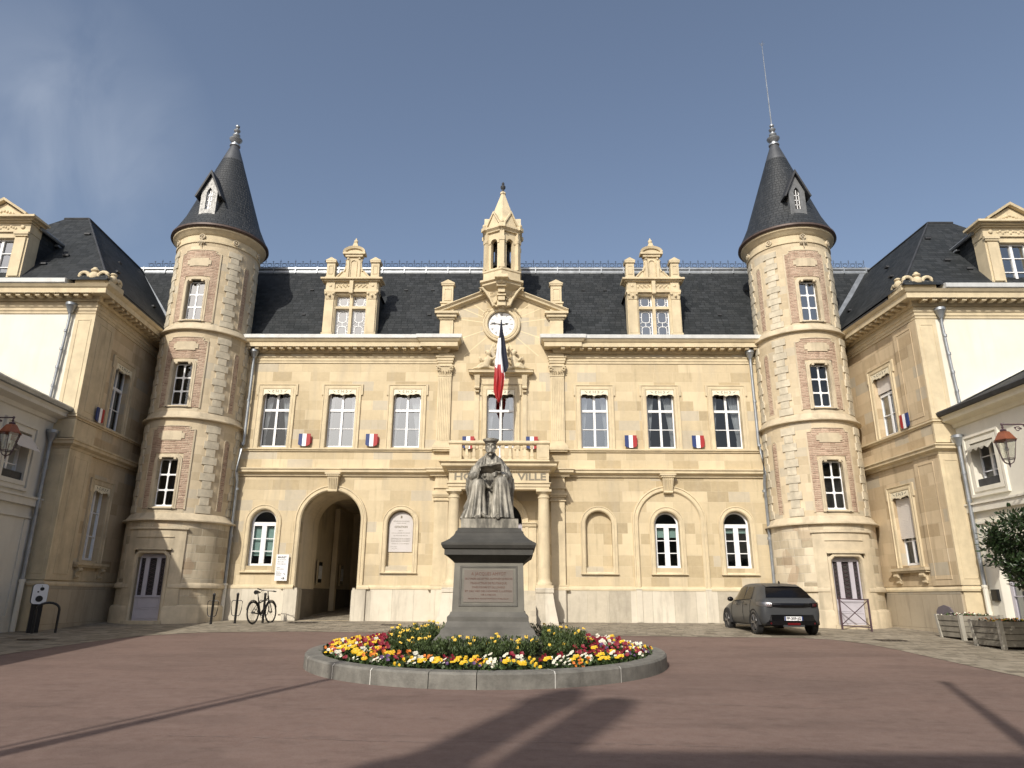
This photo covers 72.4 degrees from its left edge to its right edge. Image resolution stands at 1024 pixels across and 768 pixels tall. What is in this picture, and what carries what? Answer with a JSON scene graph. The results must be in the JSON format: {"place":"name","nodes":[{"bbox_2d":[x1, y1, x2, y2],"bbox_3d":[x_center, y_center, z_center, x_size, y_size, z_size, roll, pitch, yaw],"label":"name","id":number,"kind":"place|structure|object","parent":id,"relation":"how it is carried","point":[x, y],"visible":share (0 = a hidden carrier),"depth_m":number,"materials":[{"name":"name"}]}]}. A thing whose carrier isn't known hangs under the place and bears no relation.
{"place":"outdoors","nodes":[
{"label":"outdoors","id":0,"kind":"place"},
{"bbox_2d":[0,631,1023,767],"bbox_3d":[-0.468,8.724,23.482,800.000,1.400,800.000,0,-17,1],"label":"ground","id":1,"kind":"structure","parent":0,"point":[860,705],"depth_m":8.50,"materials":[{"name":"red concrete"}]},
{"bbox_2d":[0,371,73,632],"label":"side building","id":2,"kind":"structure","parent":1,"relation":"on","point":[37,414],"depth_m":19.27,"materials":[{"name":"grey paint"}]},
{"bbox_2d":[0,416,21,458],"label":"wall lantern","id":3,"kind":"object","parent":2,"relation":"attached to","point":[11,430],"depth_m":17.31,"materials":[{"name":"red metal"}]},
{"bbox_2d":[3,443,20,470],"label":"window","id":4,"kind":"structure","parent":2,"relation":"in","point":[10,462],"depth_m":19.36,"materials":[{"name":"white paint"}]},
{"bbox_2d":[0,197,165,630],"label":"corner wing","id":5,"kind":"structure","parent":1,"relation":"on","point":[80,331],"depth_m":21.97,"materials":[{"name":"beige stone"}]},
{"bbox_2d":[82,491,102,560],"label":"window","id":6,"kind":"structure","parent":5,"relation":"in","point":[97,497],"depth_m":22.35,"materials":[{"name":"white paint"}]},
{"bbox_2d":[95,407,104,422],"bbox_3d":[-13.049,1.002,22.075,0.155,0.460,0.455,1,-17,-2],"label":"tricolour shield","id":7,"kind":"object","parent":5,"relation":"attached to","point":[100,414],"visible":1,"depth_m":22.01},
{"bbox_2d":[106,369,124,430],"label":"window","id":8,"kind":"structure","parent":5,"relation":"in","point":[117,376],"depth_m":23.65,"materials":[{"name":"white paint"}]},
{"bbox_2d":[7,685,796,762],"bbox_3d":[-1.925,3.777,7.810,11.473,0.149,3.796,-2,-17,6],"label":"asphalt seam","id":9,"kind":"object","parent":1,"relation":"on","point":[474,742],"visible":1,"depth_m":7.04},
{"bbox_2d":[303,642,667,689],"bbox_3d":[-0.477,5.209,13.367,6.738,0.541,6.740,0,-17,1],"label":"flower bed","id":10,"kind":"object","parent":1,"relation":"on","point":[317,662],"visible":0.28,"depth_m":10.48,"materials":[{"name":"stone"}]},
{"bbox_2d":[333,649,344,660],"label":"pansy plant","id":11,"kind":"object","parent":10,"relation":"on","point":[338,653],"visible":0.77,"depth_m":11.72,"materials":[{"name":"white plant"}]},
{"bbox_2d":[362,653,375,664],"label":"pansy plant","id":12,"kind":"object","parent":10,"relation":"on","point":[370,654],"visible":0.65,"depth_m":11.32,"materials":[{"name":"orange plant"}]},
{"bbox_2d":[371,649,385,661],"bbox_3d":[-2.199,4.483,11.501,0.293,0.236,0.334,1,-17,-1],"label":"pansy plant","id":13,"kind":"object","parent":10,"relation":"on","point":[382,651],"visible":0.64,"depth_m":11.49,"materials":[{"name":"orange plant"}]},
{"bbox_2d":[373,655,389,665],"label":"pansy plant","id":14,"kind":"object","parent":10,"relation":"on","point":[383,661],"visible":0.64,"depth_m":11.02,"materials":[{"name":"purple plant"}]},
{"bbox_2d":[381,654,397,666],"bbox_3d":[-1.949,4.405,11.123,0.279,0.218,0.304,3,-17,-9],"label":"pansy plant","id":15,"kind":"object","parent":10,"relation":"on","point":[391,660],"visible":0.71,"depth_m":11.12,"materials":[{"name":"purple plant"}]},
{"bbox_2d":[384,650,395,662],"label":"pansy plant","id":16,"kind":"object","parent":10,"relation":"on","point":[390,652],"visible":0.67,"depth_m":11.40,"materials":[{"name":"yellow plant"}]},
{"bbox_2d":[393,655,403,663],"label":"pansy plant","id":17,"kind":"object","parent":10,"relation":"on","point":[397,658],"visible":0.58,"depth_m":11.23,"materials":[{"name":"red plant"}]},
{"bbox_2d":[397,649,410,662],"bbox_3d":[-1.772,4.439,11.380,0.301,0.242,0.344,-1,-17,5],"label":"pansy plant","id":18,"kind":"object","parent":10,"relation":"on","point":[407,656],"visible":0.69,"depth_m":11.36,"materials":[{"name":"orange plant"}]},
{"bbox_2d":[400,657,416,667],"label":"pansy plant","id":19,"kind":"object","parent":10,"relation":"on","point":[410,665],"visible":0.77,"depth_m":10.73,"materials":[{"name":"white plant"}]},
{"bbox_2d":[403,656,419,667],"bbox_3d":[-1.564,4.362,10.945,0.280,0.212,0.358,-10,-20,31],"label":"pansy plant","id":20,"kind":"object","parent":10,"relation":"on","point":[412,657],"visible":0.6,"depth_m":10.92,"materials":[{"name":"yellow plant"}]},
{"bbox_2d":[415,658,428,668],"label":"pansy plant","id":21,"kind":"object","parent":10,"relation":"on","point":[420,661],"visible":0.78,"depth_m":10.74,"materials":[{"name":"yellow plant"}]},
{"bbox_2d":[431,658,443,668],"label":"pansy plant","id":22,"kind":"object","parent":10,"relation":"on","point":[436,662],"visible":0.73,"depth_m":10.66,"materials":[{"name":"yellow plant"}]},
{"bbox_2d":[449,659,460,669],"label":"pansy plant","id":23,"kind":"object","parent":10,"relation":"on","point":[455,660],"visible":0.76,"depth_m":10.76,"materials":[{"name":"yellow plant"}]},
{"bbox_2d":[455,660,467,669],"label":"pansy plant","id":24,"kind":"object","parent":10,"relation":"on","point":[461,663],"visible":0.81,"depth_m":10.60,"materials":[{"name":"yellow plant"}]},
{"bbox_2d":[455,656,472,668],"bbox_3d":[-0.710,4.346,10.915,0.352,0.208,0.276,6,-18,-18],"label":"pansy plant","id":25,"kind":"object","parent":10,"relation":"on","point":[468,661],"visible":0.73,"depth_m":10.86,"materials":[{"name":"yellow plant"}]},
{"bbox_2d":[475,658,490,669],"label":"pansy plant","id":26,"kind":"object","parent":10,"relation":"on","point":[484,662],"visible":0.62,"depth_m":10.65,"materials":[{"name":"plant"}]},
{"bbox_2d":[320,640,647,669],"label":"ground cover leaves","id":27,"kind":"object","parent":10,"relation":"on","point":[480,668],"visible":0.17,"depth_m":11.12,"materials":[{"name":"green plant"}]},
{"bbox_2d":[385,620,587,661],"bbox_3d":[-0.468,4.836,13.349,3.922,0.571,4.089,0,-17,1],"label":"wallflower greenery","id":28,"kind":"object","parent":10,"relation":"on","point":[421,640],"visible":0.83,"depth_m":12.22,"materials":[{"name":"green plant"}]},
{"bbox_2d":[431,528,542,651],"bbox_3d":[-0.439,4.152,13.847,2.040,2.449,2.040,0,-17,1],"label":"statue pedestal","id":29,"kind":"object","parent":10,"relation":"on","point":[488,592],"visible":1,"depth_m":13.25,"materials":[{"name":"stone"}]},
{"bbox_2d":[460,438,517,527],"bbox_3d":[-0.454,2.042,14.432,1.175,1.922,1.215,0,-17,1],"label":"seated statue","id":30,"kind":"object","parent":29,"relation":"on","point":[490,487],"visible":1,"depth_m":14.01,"materials":[{"name":"grey stone"}]},
{"bbox_2d":[486,660,500,670],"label":"pansy plant","id":31,"kind":"object","parent":10,"relation":"on","point":[495,665],"visible":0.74,"depth_m":10.57,"materials":[{"name":"white plant"}]},
{"bbox_2d":[498,658,513,669],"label":"pansy plant","id":32,"kind":"object","parent":10,"relation":"on","point":[504,661],"visible":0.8,"depth_m":10.63,"materials":[{"name":"yellow plant"}]},
{"bbox_2d":[509,651,526,665],"bbox_3d":[0.078,4.386,11.167,0.280,0.236,0.339,-15,-22,40],"label":"pansy plant","id":33,"kind":"object","parent":10,"relation":"on","point":[514,655],"visible":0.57,"depth_m":11.17,"materials":[{"name":"red plant"}]},
{"bbox_2d":[514,660,526,669],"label":"pansy plant","id":34,"kind":"object","parent":10,"relation":"on","point":[521,667],"visible":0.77,"depth_m":10.61,"materials":[{"name":"yellow plant"}]},
{"bbox_2d":[514,654,528,667],"bbox_3d":[0.164,4.362,10.994,0.249,0.213,0.341,-8,-19,26],"label":"pansy plant","id":35,"kind":"object","parent":10,"relation":"on","point":[520,658],"visible":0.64,"depth_m":11.01,"materials":[{"name":"white plant"}]},
{"bbox_2d":[534,656,546,666],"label":"pansy plant","id":36,"kind":"object","parent":10,"relation":"on","point":[540,660],"visible":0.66,"depth_m":11.07,"materials":[{"name":"red plant"}]},
{"bbox_2d":[538,656,552,668],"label":"pansy plant","id":37,"kind":"object","parent":10,"relation":"on","point":[547,658],"visible":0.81,"depth_m":10.83,"materials":[{"name":"yellow plant"}]},
{"bbox_2d":[546,659,557,668],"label":"pansy plant","id":38,"kind":"object","parent":10,"relation":"on","point":[553,662],"visible":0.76,"depth_m":10.78,"materials":[{"name":"white plant"}]},
{"bbox_2d":[549,655,563,666],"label":"pansy plant","id":39,"kind":"object","parent":10,"relation":"on","point":[556,658],"visible":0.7,"depth_m":11.00,"materials":[{"name":"white plant"}]},
{"bbox_2d":[552,651,566,661],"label":"pansy plant","id":40,"kind":"object","parent":10,"relation":"on","point":[562,655],"visible":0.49,"depth_m":11.34,"materials":[{"name":"red plant"}]},
{"bbox_2d":[558,659,572,667],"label":"pansy plant","id":41,"kind":"object","parent":10,"relation":"on","point":[564,665],"visible":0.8,"depth_m":10.83,"materials":[{"name":"white plant"}]},
{"bbox_2d":[577,656,591,666],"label":"pansy plant","id":42,"kind":"object","parent":10,"relation":"on","point":[587,657],"visible":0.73,"depth_m":11.06,"materials":[{"name":"orange plant"}]},
{"bbox_2d":[585,654,597,665],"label":"pansy plant","id":43,"kind":"object","parent":10,"relation":"on","point":[592,660],"visible":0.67,"depth_m":11.37,"materials":[{"name":"white plant"}]},
{"bbox_2d":[593,652,606,664],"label":"pansy plant","id":44,"kind":"object","parent":10,"relation":"on","point":[598,655],"visible":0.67,"depth_m":11.49,"materials":[{"name":"yellow plant"}]},
{"bbox_2d":[595,656,607,665],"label":"pansy plant","id":45,"kind":"object","parent":10,"relation":"on","point":[601,658],"visible":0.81,"depth_m":11.24,"materials":[{"name":"yellow plant"}]},
{"bbox_2d":[604,650,617,663],"bbox_3d":[1.634,4.564,11.677,0.284,0.229,0.262,-9,-19,28],"label":"pansy plant","id":46,"kind":"object","parent":10,"relation":"on","point":[611,653],"visible":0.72,"depth_m":11.66,"materials":[{"name":"white plant"}]},
{"bbox_2d":[608,641,622,650],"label":"pansy plant","id":47,"kind":"object","parent":10,"relation":"on","point":[615,644],"visible":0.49,"depth_m":12.95,"materials":[{"name":"red plant"}]},
{"bbox_2d":[612,654,625,662],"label":"pansy plant","id":48,"kind":"object","parent":10,"relation":"on","point":[619,656],"visible":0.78,"depth_m":11.47,"materials":[{"name":"yellow plant"}]},
{"bbox_2d":[617,652,630,662],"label":"pansy plant","id":49,"kind":"object","parent":10,"relation":"on","point":[624,658],"visible":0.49,"depth_m":11.62,"materials":[{"name":"red plant"}]},
{"bbox_2d":[632,649,644,659],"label":"pansy plant","id":50,"kind":"object","parent":10,"relation":"on","point":[636,651],"visible":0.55,"depth_m":12.23,"materials":[{"name":"white plant"}]},
{"bbox_2d":[129,182,883,626],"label":"town hall","id":51,"kind":"structure","parent":1,"relation":"on","point":[663,522],"depth_m":25.88,"materials":[{"name":"stone"}]},
{"bbox_2d":[248,510,275,565],"bbox_3d":[-8.785,5.452,24.816,0.900,1.920,0.155,0,-17,1],"label":"window","id":52,"kind":"structure","parent":51,"relation":"in","point":[262,538],"depth_m":24.79,"materials":[{"name":"white paint"}]},
{"bbox_2d":[260,394,290,446],"bbox_3d":[-8.759,1.346,26.091,1.000,2.100,0.202,0,-17,1],"label":"window","id":53,"kind":"structure","parent":51,"relation":"in","point":[270,400],"depth_m":26.11,"materials":[{"name":"white paint"}]},
{"bbox_2d":[274,554,288,580],"bbox_3d":[-7.949,6.335,24.163,0.430,0.880,0.029,0,-17,1],"label":"notice board","id":54,"kind":"object","parent":51,"relation":"attached to","point":[281,567],"visible":1,"depth_m":24.15,"materials":[{"name":"white paint"}]},
{"bbox_2d":[298,434,311,445],"bbox_3d":[-7.545,2.050,25.529,0.455,0.460,0.135,0,-17,1],"label":"tricolour shield","id":55,"kind":"object","parent":51,"relation":"attached to","point":[304,439],"visible":1,"depth_m":25.47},
{"bbox_2d":[316,560,322,583],"bbox_3d":[-7.568,7.405,27.518,0.070,0.900,0.600,0,-17,1],"label":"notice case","id":56,"kind":"object","parent":51,"relation":"attached to","point":[319,571],"visible":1,"depth_m":27.40,"materials":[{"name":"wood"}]},
{"bbox_2d":[338,564,343,585],"bbox_3d":[-7.531,8.428,30.865,0.070,0.900,0.600,0,-17,1],"label":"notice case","id":57,"kind":"object","parent":51,"relation":"attached to","point":[341,573],"visible":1,"depth_m":30.78,"materials":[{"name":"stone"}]},
{"bbox_2d":[326,394,355,446],"bbox_3d":[-6.319,1.352,26.062,1.000,2.100,0.202,0,-17,1],"label":"window","id":58,"kind":"structure","parent":51,"relation":"in","point":[332,397],"depth_m":26.07,"materials":[{"name":"white paint"}]},
{"bbox_2d":[365,434,378,445],"bbox_3d":[-5.095,2.056,25.501,0.455,0.460,0.135,0,-17,1],"label":"tricolour shield","id":59,"kind":"object","parent":51,"relation":"attached to","point":[372,440],"visible":1,"depth_m":25.44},
{"bbox_2d":[388,512,412,551],"bbox_3d":[-3.925,5.229,24.741,0.840,1.380,0.043,0,-17,1],"label":"citation plaque","id":60,"kind":"object","parent":51,"relation":"attached to","point":[401,532],"visible":1,"depth_m":24.71,"materials":[{"name":"grey stone"}]},
{"bbox_2d":[392,394,420,446],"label":"window","id":61,"kind":"structure","parent":51,"relation":"in","point":[416,399],"depth_m":26.07,"materials":[{"name":"white paint"}]},
{"bbox_2d":[462,436,474,448],"bbox_3d":[-1.576,2.141,25.436,0.455,0.460,0.135,0,-17,1],"label":"tricolour shield","id":62,"kind":"object","parent":51,"relation":"attached to","point":[467,438],"visible":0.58,"depth_m":25.41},
{"bbox_2d":[487,394,513,447],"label":"window","id":63,"kind":"structure","parent":51,"relation":"in","point":[491,400],"depth_m":26.06,"materials":[{"name":"white paint"}]},
{"bbox_2d":[493,318,508,457],"bbox_3d":[-0.389,0.140,24.930,0.540,5.385,0.243,0,-17,1],"label":"flagpole","id":64,"kind":"object","parent":51,"relation":"on","point":[501,364],"visible":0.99,"depth_m":25.07,"materials":[{"name":"white metal"}]},
{"bbox_2d":[526,437,537,448],"bbox_3d":[0.734,2.147,25.409,0.455,0.460,0.135,0,-17,1],"label":"tricolour shield","id":65,"kind":"object","parent":51,"relation":"attached to","point":[531,439],"visible":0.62,"depth_m":25.38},
{"bbox_2d":[580,393,608,447],"bbox_3d":[3.050,1.376,25.953,1.000,2.100,0.202,0,-17,1],"label":"window","id":66,"kind":"structure","parent":51,"relation":"in","point":[603,399],"depth_m":25.97,"materials":[{"name":"white paint"}]},
{"bbox_2d":[625,435,636,447],"bbox_3d":[4.314,2.099,25.385,0.455,0.460,0.135,0,-17,1],"label":"tricolour shield","id":67,"kind":"object","parent":51,"relation":"attached to","point":[630,441],"visible":1,"depth_m":25.32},
{"bbox_2d":[646,395,675,447],"bbox_3d":[5.480,1.382,25.924,1.000,2.100,0.202,0,-17,1],"label":"window","id":68,"kind":"structure","parent":51,"relation":"in","point":[667,400],"depth_m":25.95,"materials":[{"name":"white paint"}]},
{"bbox_2d":[654,513,680,567],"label":"window","id":69,"kind":"structure","parent":51,"relation":"in","point":[665,533],"depth_m":24.61,"materials":[{"name":"white paint"}]},
{"bbox_2d":[692,435,704,447],"bbox_3d":[6.744,2.105,25.356,0.455,0.460,0.135,0,-17,1],"label":"tricolour shield","id":70,"kind":"object","parent":51,"relation":"attached to","point":[698,441],"visible":1,"depth_m":25.30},
{"bbox_2d":[712,395,742,448],"bbox_3d":[7.920,1.388,25.896,1.000,2.100,0.202,0,-17,1],"label":"window","id":71,"kind":"structure","parent":51,"relation":"in","point":[733,406],"depth_m":25.92,"materials":[{"name":"white paint"}]},
{"bbox_2d":[724,512,751,567],"bbox_3d":[7.874,5.495,24.621,0.900,1.920,0.155,0,-17,1],"label":"window","id":72,"kind":"structure","parent":51,"relation":"in","point":[735,530],"depth_m":24.55,"materials":[{"name":"white paint"}]},
{"bbox_2d":[838,202,1023,632],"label":"corner wing","id":73,"kind":"structure","parent":1,"relation":"on","point":[940,327],"depth_m":21.92,"materials":[{"name":"beige stone"}]},
{"bbox_2d":[877,373,896,435],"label":"window","id":74,"kind":"structure","parent":73,"relation":"in","point":[887,395],"depth_m":23.63,"materials":[{"name":"white paint"}]},
{"bbox_2d":[899,412,909,428],"bbox_3d":[12.472,1.180,22.148,0.155,0.460,0.455,1,-17,-3],"label":"tricolour shield","id":75,"kind":"object","parent":73,"relation":"attached to","point":[904,421],"visible":1,"depth_m":22.11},
{"bbox_2d":[898,496,919,565],"bbox_3d":[12.720,4.591,22.168,0.194,2.210,0.920,1,-17,-3],"label":"window","id":76,"kind":"structure","parent":73,"relation":"in","point":[912,541],"depth_m":22.26,"materials":[{"name":"white paint"}]},
{"bbox_2d":[936,605,953,614],"bbox_3d":[12.424,6.678,20.054,0.057,0.660,0.700,1,-17,-3],"label":"cellar vent","id":77,"kind":"object","parent":73,"relation":"attached to","point":[943,609],"visible":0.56,"depth_m":20.09,"materials":[{"name":"grey metal"}]},
{"bbox_2d":[936,371,1023,620],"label":"side building","id":78,"kind":"structure","parent":1,"relation":"on","point":[975,421],"depth_m":19.17,"materials":[{"name":"beige paint"}]},
{"bbox_2d":[978,442,997,477],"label":"window","id":79,"kind":"structure","parent":78,"relation":"in","point":[995,470],"depth_m":19.59,"materials":[{"name":"white paint"}]},
{"bbox_2d":[993,423,1023,466],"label":"wall lantern","id":80,"kind":"object","parent":78,"relation":"attached to","point":[1005,436],"depth_m":16.66,"materials":[{"name":"orange metal"}]},
{"bbox_2d":[1008,562,1023,620],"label":"door","id":81,"kind":"structure","parent":78,"relation":"in","point":[1015,603],"depth_m":18.62,"materials":[{"name":"white paint"}]},
{"bbox_2d":[0,606,1023,676],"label":"pavement","id":82,"kind":"structure","parent":0,"point":[969,652],"depth_m":19.49,"materials":[{"name":"stone"}]},
{"bbox_2d":[17,638,51,639],"bbox_3d":[-11.540,6.150,16.860,0.600,0.019,0.500,0,-17,1],"label":"drain cover","id":83,"kind":"object","parent":82,"relation":"on","point":[34,639],"visible":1,"depth_m":16.84,"materials":[{"name":"metal"}]},
{"bbox_2d":[25,584,48,632],"bbox_3d":[-12.801,6.037,18.849,0.360,1.260,0.385,13,-21,-35],"label":"charging post","id":84,"kind":"object","parent":82,"relation":"on","point":[39,594],"visible":0.98,"depth_m":18.78,"materials":[{"name":"black metal"}]},
{"bbox_2d":[30,601,60,633],"bbox_3d":[-12.418,6.226,18.677,0.585,0.810,0.064,11,-20,-30],"label":"hoop barrier","id":85,"kind":"object","parent":82,"relation":"on","point":[35,616],"visible":0.97,"depth_m":18.70,"materials":[{"name":"black metal"}]},
{"bbox_2d":[107,125,268,624],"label":"round tower","id":86,"kind":"structure","parent":82,"relation":"on","point":[178,523],"depth_m":24.40,"materials":[{"name":"stone"}]},
{"bbox_2d":[131,554,165,620],"bbox_3d":[-11.572,6.540,22.717,1.400,2.200,0.770,0,-17,1],"label":"door","id":87,"kind":"structure","parent":86,"relation":"in","point":[147,596],"depth_m":22.38,"materials":[{"name":"white paint"}]},
{"bbox_2d":[148,459,177,508],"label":"window","id":88,"kind":"structure","parent":86,"relation":"in","point":[166,489],"depth_m":23.91,"materials":[{"name":"white paint"}]},
{"bbox_2d":[165,364,192,406],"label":"window","id":89,"kind":"structure","parent":86,"relation":"in","point":[181,392],"depth_m":24.98,"materials":[{"name":"white paint"}]},
{"bbox_2d":[185,282,204,320],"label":"window","id":90,"kind":"structure","parent":86,"relation":"in","point":[196,299],"depth_m":26.01,"materials":[{"name":"white paint"}]},
{"bbox_2d":[207,593,218,623],"bbox_3d":[-9.451,7.095,22.091,0.366,0.970,0.090,0,-17,1],"label":"bike post","id":91,"kind":"object","parent":82,"relation":"on","point":[211,616],"visible":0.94,"depth_m":22.08,"materials":[{"name":"black metal"}]},
{"bbox_2d":[231,593,242,622],"bbox_3d":[-8.846,7.200,22.470,0.366,0.970,0.090,0,-17,1],"label":"bike post","id":92,"kind":"object","parent":82,"relation":"on","point":[235,615],"visible":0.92,"depth_m":22.45,"materials":[{"name":"black metal"}]},
{"bbox_2d":[246,588,276,623],"bbox_3d":[-8.033,7.141,22.543,0.675,1.103,1.763,0,-17,1],"label":"bicycle","id":93,"kind":"object","parent":82,"relation":"on","point":[258,612],"visible":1,"depth_m":22.38,"materials":[{"name":"metal"}]},
{"bbox_2d":[259,592,269,622],"bbox_3d":[-8.053,7.275,22.732,0.366,0.970,0.090,0,-17,1],"label":"bike post","id":94,"kind":"object","parent":82,"relation":"on","point":[264,604],"visible":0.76,"depth_m":22.75,"materials":[{"name":"black metal"}]},
{"bbox_2d":[723,581,819,634],"bbox_3d":[7.574,6.647,20.879,1.967,1.439,3.947,0,-17,1],"label":"parked car","id":95,"kind":"object","parent":82,"relation":"on","point":[757,607],"visible":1,"depth_m":19.33,"materials":[{"name":"grey paint"}]},
{"bbox_2d":[738,41,892,628],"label":"round tower","id":96,"kind":"structure","parent":82,"relation":"on","point":[823,525],"depth_m":24.25,"materials":[{"name":"stone"}]},
{"bbox_2d":[799,282,823,321],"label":"window","id":97,"kind":"structure","parent":96,"relation":"in","point":[806,290],"depth_m":25.75,"materials":[{"name":"white paint"}]},
{"bbox_2d":[810,365,836,408],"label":"window","id":98,"kind":"structure","parent":96,"relation":"in","point":[820,393],"depth_m":24.73,"materials":[{"name":"white paint"}]},
{"bbox_2d":[822,461,851,511],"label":"window","id":99,"kind":"structure","parent":96,"relation":"in","point":[832,479],"depth_m":23.66,"materials":[{"name":"white paint"}]},
{"bbox_2d":[832,558,865,624],"bbox_3d":[10.626,6.597,22.458,1.400,2.200,0.770,0,-17,1],"label":"door","id":100,"kind":"structure","parent":96,"relation":"in","point":[847,581],"depth_m":22.15,"materials":[{"name":"white paint"}]},
{"bbox_2d":[838,598,872,631],"bbox_3d":[10.309,6.935,21.035,0.061,0.978,1.004,10,-20,-30],"label":"cross barrier","id":101,"kind":"object","parent":82,"relation":"on","point":[869,613],"visible":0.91,"depth_m":21.05,"materials":[{"name":"grey metal"}]},
{"bbox_2d":[874,639,906,640],"bbox_3d":[9.673,6.541,17.868,0.700,0.020,0.550,0,-17,1],"label":"drain cover","id":102,"kind":"object","parent":82,"relation":"on","point":[890,640],"visible":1,"depth_m":17.81,"materials":[{"name":"metal"}]},
{"bbox_2d":[934,612,1003,640],"bbox_3d":[12.101,6.395,18.514,1.144,0.707,1.144,0,-17,1],"label":"wooden planter","id":103,"kind":"object","parent":82,"relation":"on","point":[954,625],"visible":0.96,"depth_m":18.30,"materials":[{"name":"grey wood"}]},
{"bbox_2d":[967,617,1023,649],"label":"wooden planter","id":104,"kind":"object","parent":82,"relation":"on","point":[1004,633],"visible":1,"depth_m":16.02,"materials":[{"name":"grey wood"}]},
{"bbox_2d":[0,0,1023,267],"label":"sky","id":105,"kind":"structure","parent":0,"point":[396,127],"materials":[{"name":"blue"}]},
{"bbox_3d":[11.312,5.192,14.028,1.144,0.700,1.144,0,-17,1],"label":"wooden planter","id":106,"kind":"object","parent":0,"visible":0},
{"bbox_2d":[975,502,1023,590],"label":"tree","id":107,"kind":"object","parent":106,"relation":"in","point":[1000,542],"visible":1,"depth_m":14.85,"materials":[{"name":"green plant"}]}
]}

